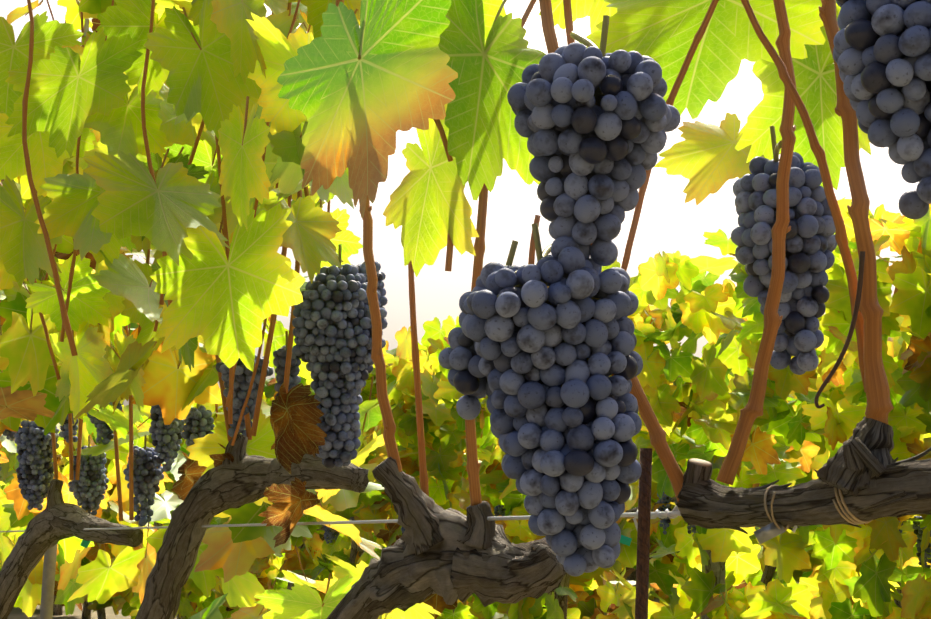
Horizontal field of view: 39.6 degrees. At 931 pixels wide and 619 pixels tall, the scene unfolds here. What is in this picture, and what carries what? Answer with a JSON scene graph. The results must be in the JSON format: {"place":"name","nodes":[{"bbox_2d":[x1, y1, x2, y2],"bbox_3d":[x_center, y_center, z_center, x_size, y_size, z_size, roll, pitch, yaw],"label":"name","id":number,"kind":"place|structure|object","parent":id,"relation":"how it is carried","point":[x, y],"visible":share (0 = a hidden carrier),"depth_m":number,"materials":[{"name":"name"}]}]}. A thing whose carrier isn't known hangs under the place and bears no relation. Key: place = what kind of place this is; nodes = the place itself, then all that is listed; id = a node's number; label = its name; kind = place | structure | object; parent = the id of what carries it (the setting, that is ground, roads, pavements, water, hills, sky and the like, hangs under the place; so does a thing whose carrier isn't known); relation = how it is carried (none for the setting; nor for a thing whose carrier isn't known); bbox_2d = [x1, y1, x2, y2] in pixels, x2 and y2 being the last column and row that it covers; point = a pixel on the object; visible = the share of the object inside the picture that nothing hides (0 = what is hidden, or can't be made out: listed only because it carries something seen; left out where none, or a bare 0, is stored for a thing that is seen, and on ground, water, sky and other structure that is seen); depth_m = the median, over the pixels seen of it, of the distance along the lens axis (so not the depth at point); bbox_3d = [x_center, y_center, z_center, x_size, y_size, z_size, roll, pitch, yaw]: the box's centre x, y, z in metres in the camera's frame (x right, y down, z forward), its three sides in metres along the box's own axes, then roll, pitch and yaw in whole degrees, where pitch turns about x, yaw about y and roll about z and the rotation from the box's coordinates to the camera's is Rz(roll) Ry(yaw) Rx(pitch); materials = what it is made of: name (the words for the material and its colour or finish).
{"place":"outdoors","nodes":[
{"label":"outdoors","id":0,"kind":"place"},
{"bbox_2d":[7,598,659,618],"bbox_3d":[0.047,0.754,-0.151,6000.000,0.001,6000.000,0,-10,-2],"label":"ground","id":1,"kind":"structure","parent":0,"point":[16,613],"depth_m":13.11,"materials":[{"name":"brown soil"}]},
{"bbox_2d":[40,544,56,618],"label":"wooden stake","id":2,"kind":"object","parent":1,"relation":"on","point":[48,585],"visible":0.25,"depth_m":3.17,"materials":[{"name":"grey wood"}]},
{"bbox_2d":[0,416,930,618],"bbox_3d":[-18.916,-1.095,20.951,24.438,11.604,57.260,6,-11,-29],"label":"vine trunks","id":3,"kind":"object","parent":1,"relation":"on","point":[450,556],"visible":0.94,"depth_m":1.23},
{"bbox_2d":[80,489,631,547],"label":"green plastic ties","id":4,"kind":"object","parent":3,"relation":"on","point":[625,540],"visible":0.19,"depth_m":0.98,"materials":[{"name":"teal"}]},
{"bbox_2d":[0,505,796,532],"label":"trellis wire","id":5,"kind":"object","parent":3,"relation":"on","point":[674,513],"visible":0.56,"depth_m":1.44,"materials":[{"name":"grey metal"}]},
{"bbox_2d":[0,0,893,520],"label":"vine shoots","id":6,"kind":"object","parent":3,"relation":"on","point":[872,370],"visible":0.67,"depth_m":0.95,"materials":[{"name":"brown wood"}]},
{"bbox_2d":[0,0,377,618],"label":"leaf stalks","id":7,"kind":"object","parent":6,"relation":"attached to","point":[245,124],"visible":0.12,"depth_m":2.03,"materials":[{"name":"plant"}]},
{"bbox_2d":[0,0,870,618],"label":"vine leaves","id":8,"kind":"object","parent":7,"relation":"attached to","point":[456,68],"visible":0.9,"depth_m":1.52,"materials":[{"name":"green plant"}]},
{"bbox_2d":[24,0,923,529],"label":"grape stems","id":9,"kind":"object","parent":6,"relation":"attached to","point":[576,36],"visible":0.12,"depth_m":0.89,"materials":[{"name":"brown plant"}]},
{"bbox_2d":[0,0,930,575],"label":"grape bunches","id":10,"kind":"object","parent":9,"relation":"hanging from","point":[570,464],"visible":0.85,"depth_m":0.84,"materials":[{"name":"food"}]},
{"bbox_2d":[814,251,864,408],"bbox_3d":[0.228,0.013,0.786,0.035,0.094,0.007,-5,-11,28],"label":"vine tendril","id":11,"kind":"object","parent":6,"relation":"attached to","point":[854,317],"visible":1,"depth_m":0.78},
{"bbox_2d":[0,0,930,618],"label":"vine leaves","id":12,"kind":"object","parent":3,"relation":"on","point":[822,572],"visible":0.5,"depth_m":4.23,"materials":[{"name":"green plant"}]},
{"bbox_2d":[688,458,710,466],"bbox_3d":[0.171,0.112,0.942,0.017,0.007,0.016,0,-10,-2],"label":"cut branch end","id":13,"kind":"object","parent":3,"relation":"on","point":[701,462],"visible":1,"depth_m":0.94,"materials":[{"name":"brown wood"}]},
{"bbox_2d":[763,485,872,530],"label":"twine ties","id":14,"kind":"object","parent":3,"relation":"attached to","point":[856,521],"visible":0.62,"depth_m":0.80,"materials":[{"name":"beige fabric"}]},
{"bbox_2d":[754,522,785,543],"bbox_3d":[0.201,0.147,0.856,0.021,0.016,0.004,0,-10,-2],"label":"metal tag","id":15,"kind":"object","parent":14,"relation":"hanging from","point":[767,532],"visible":1,"depth_m":0.85,"materials":[{"name":"grey metal"}]},
{"bbox_2d":[635,448,651,618],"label":"rebar stake","id":16,"kind":"object","parent":1,"relation":"on","point":[643,550],"visible":1,"depth_m":0.93,"materials":[{"name":"brown metal"}]},
{"bbox_2d":[0,0,918,441],"label":"sky","id":17,"kind":"structure","parent":0,"point":[668,224],"materials":[{"name":"white"}]}
]}

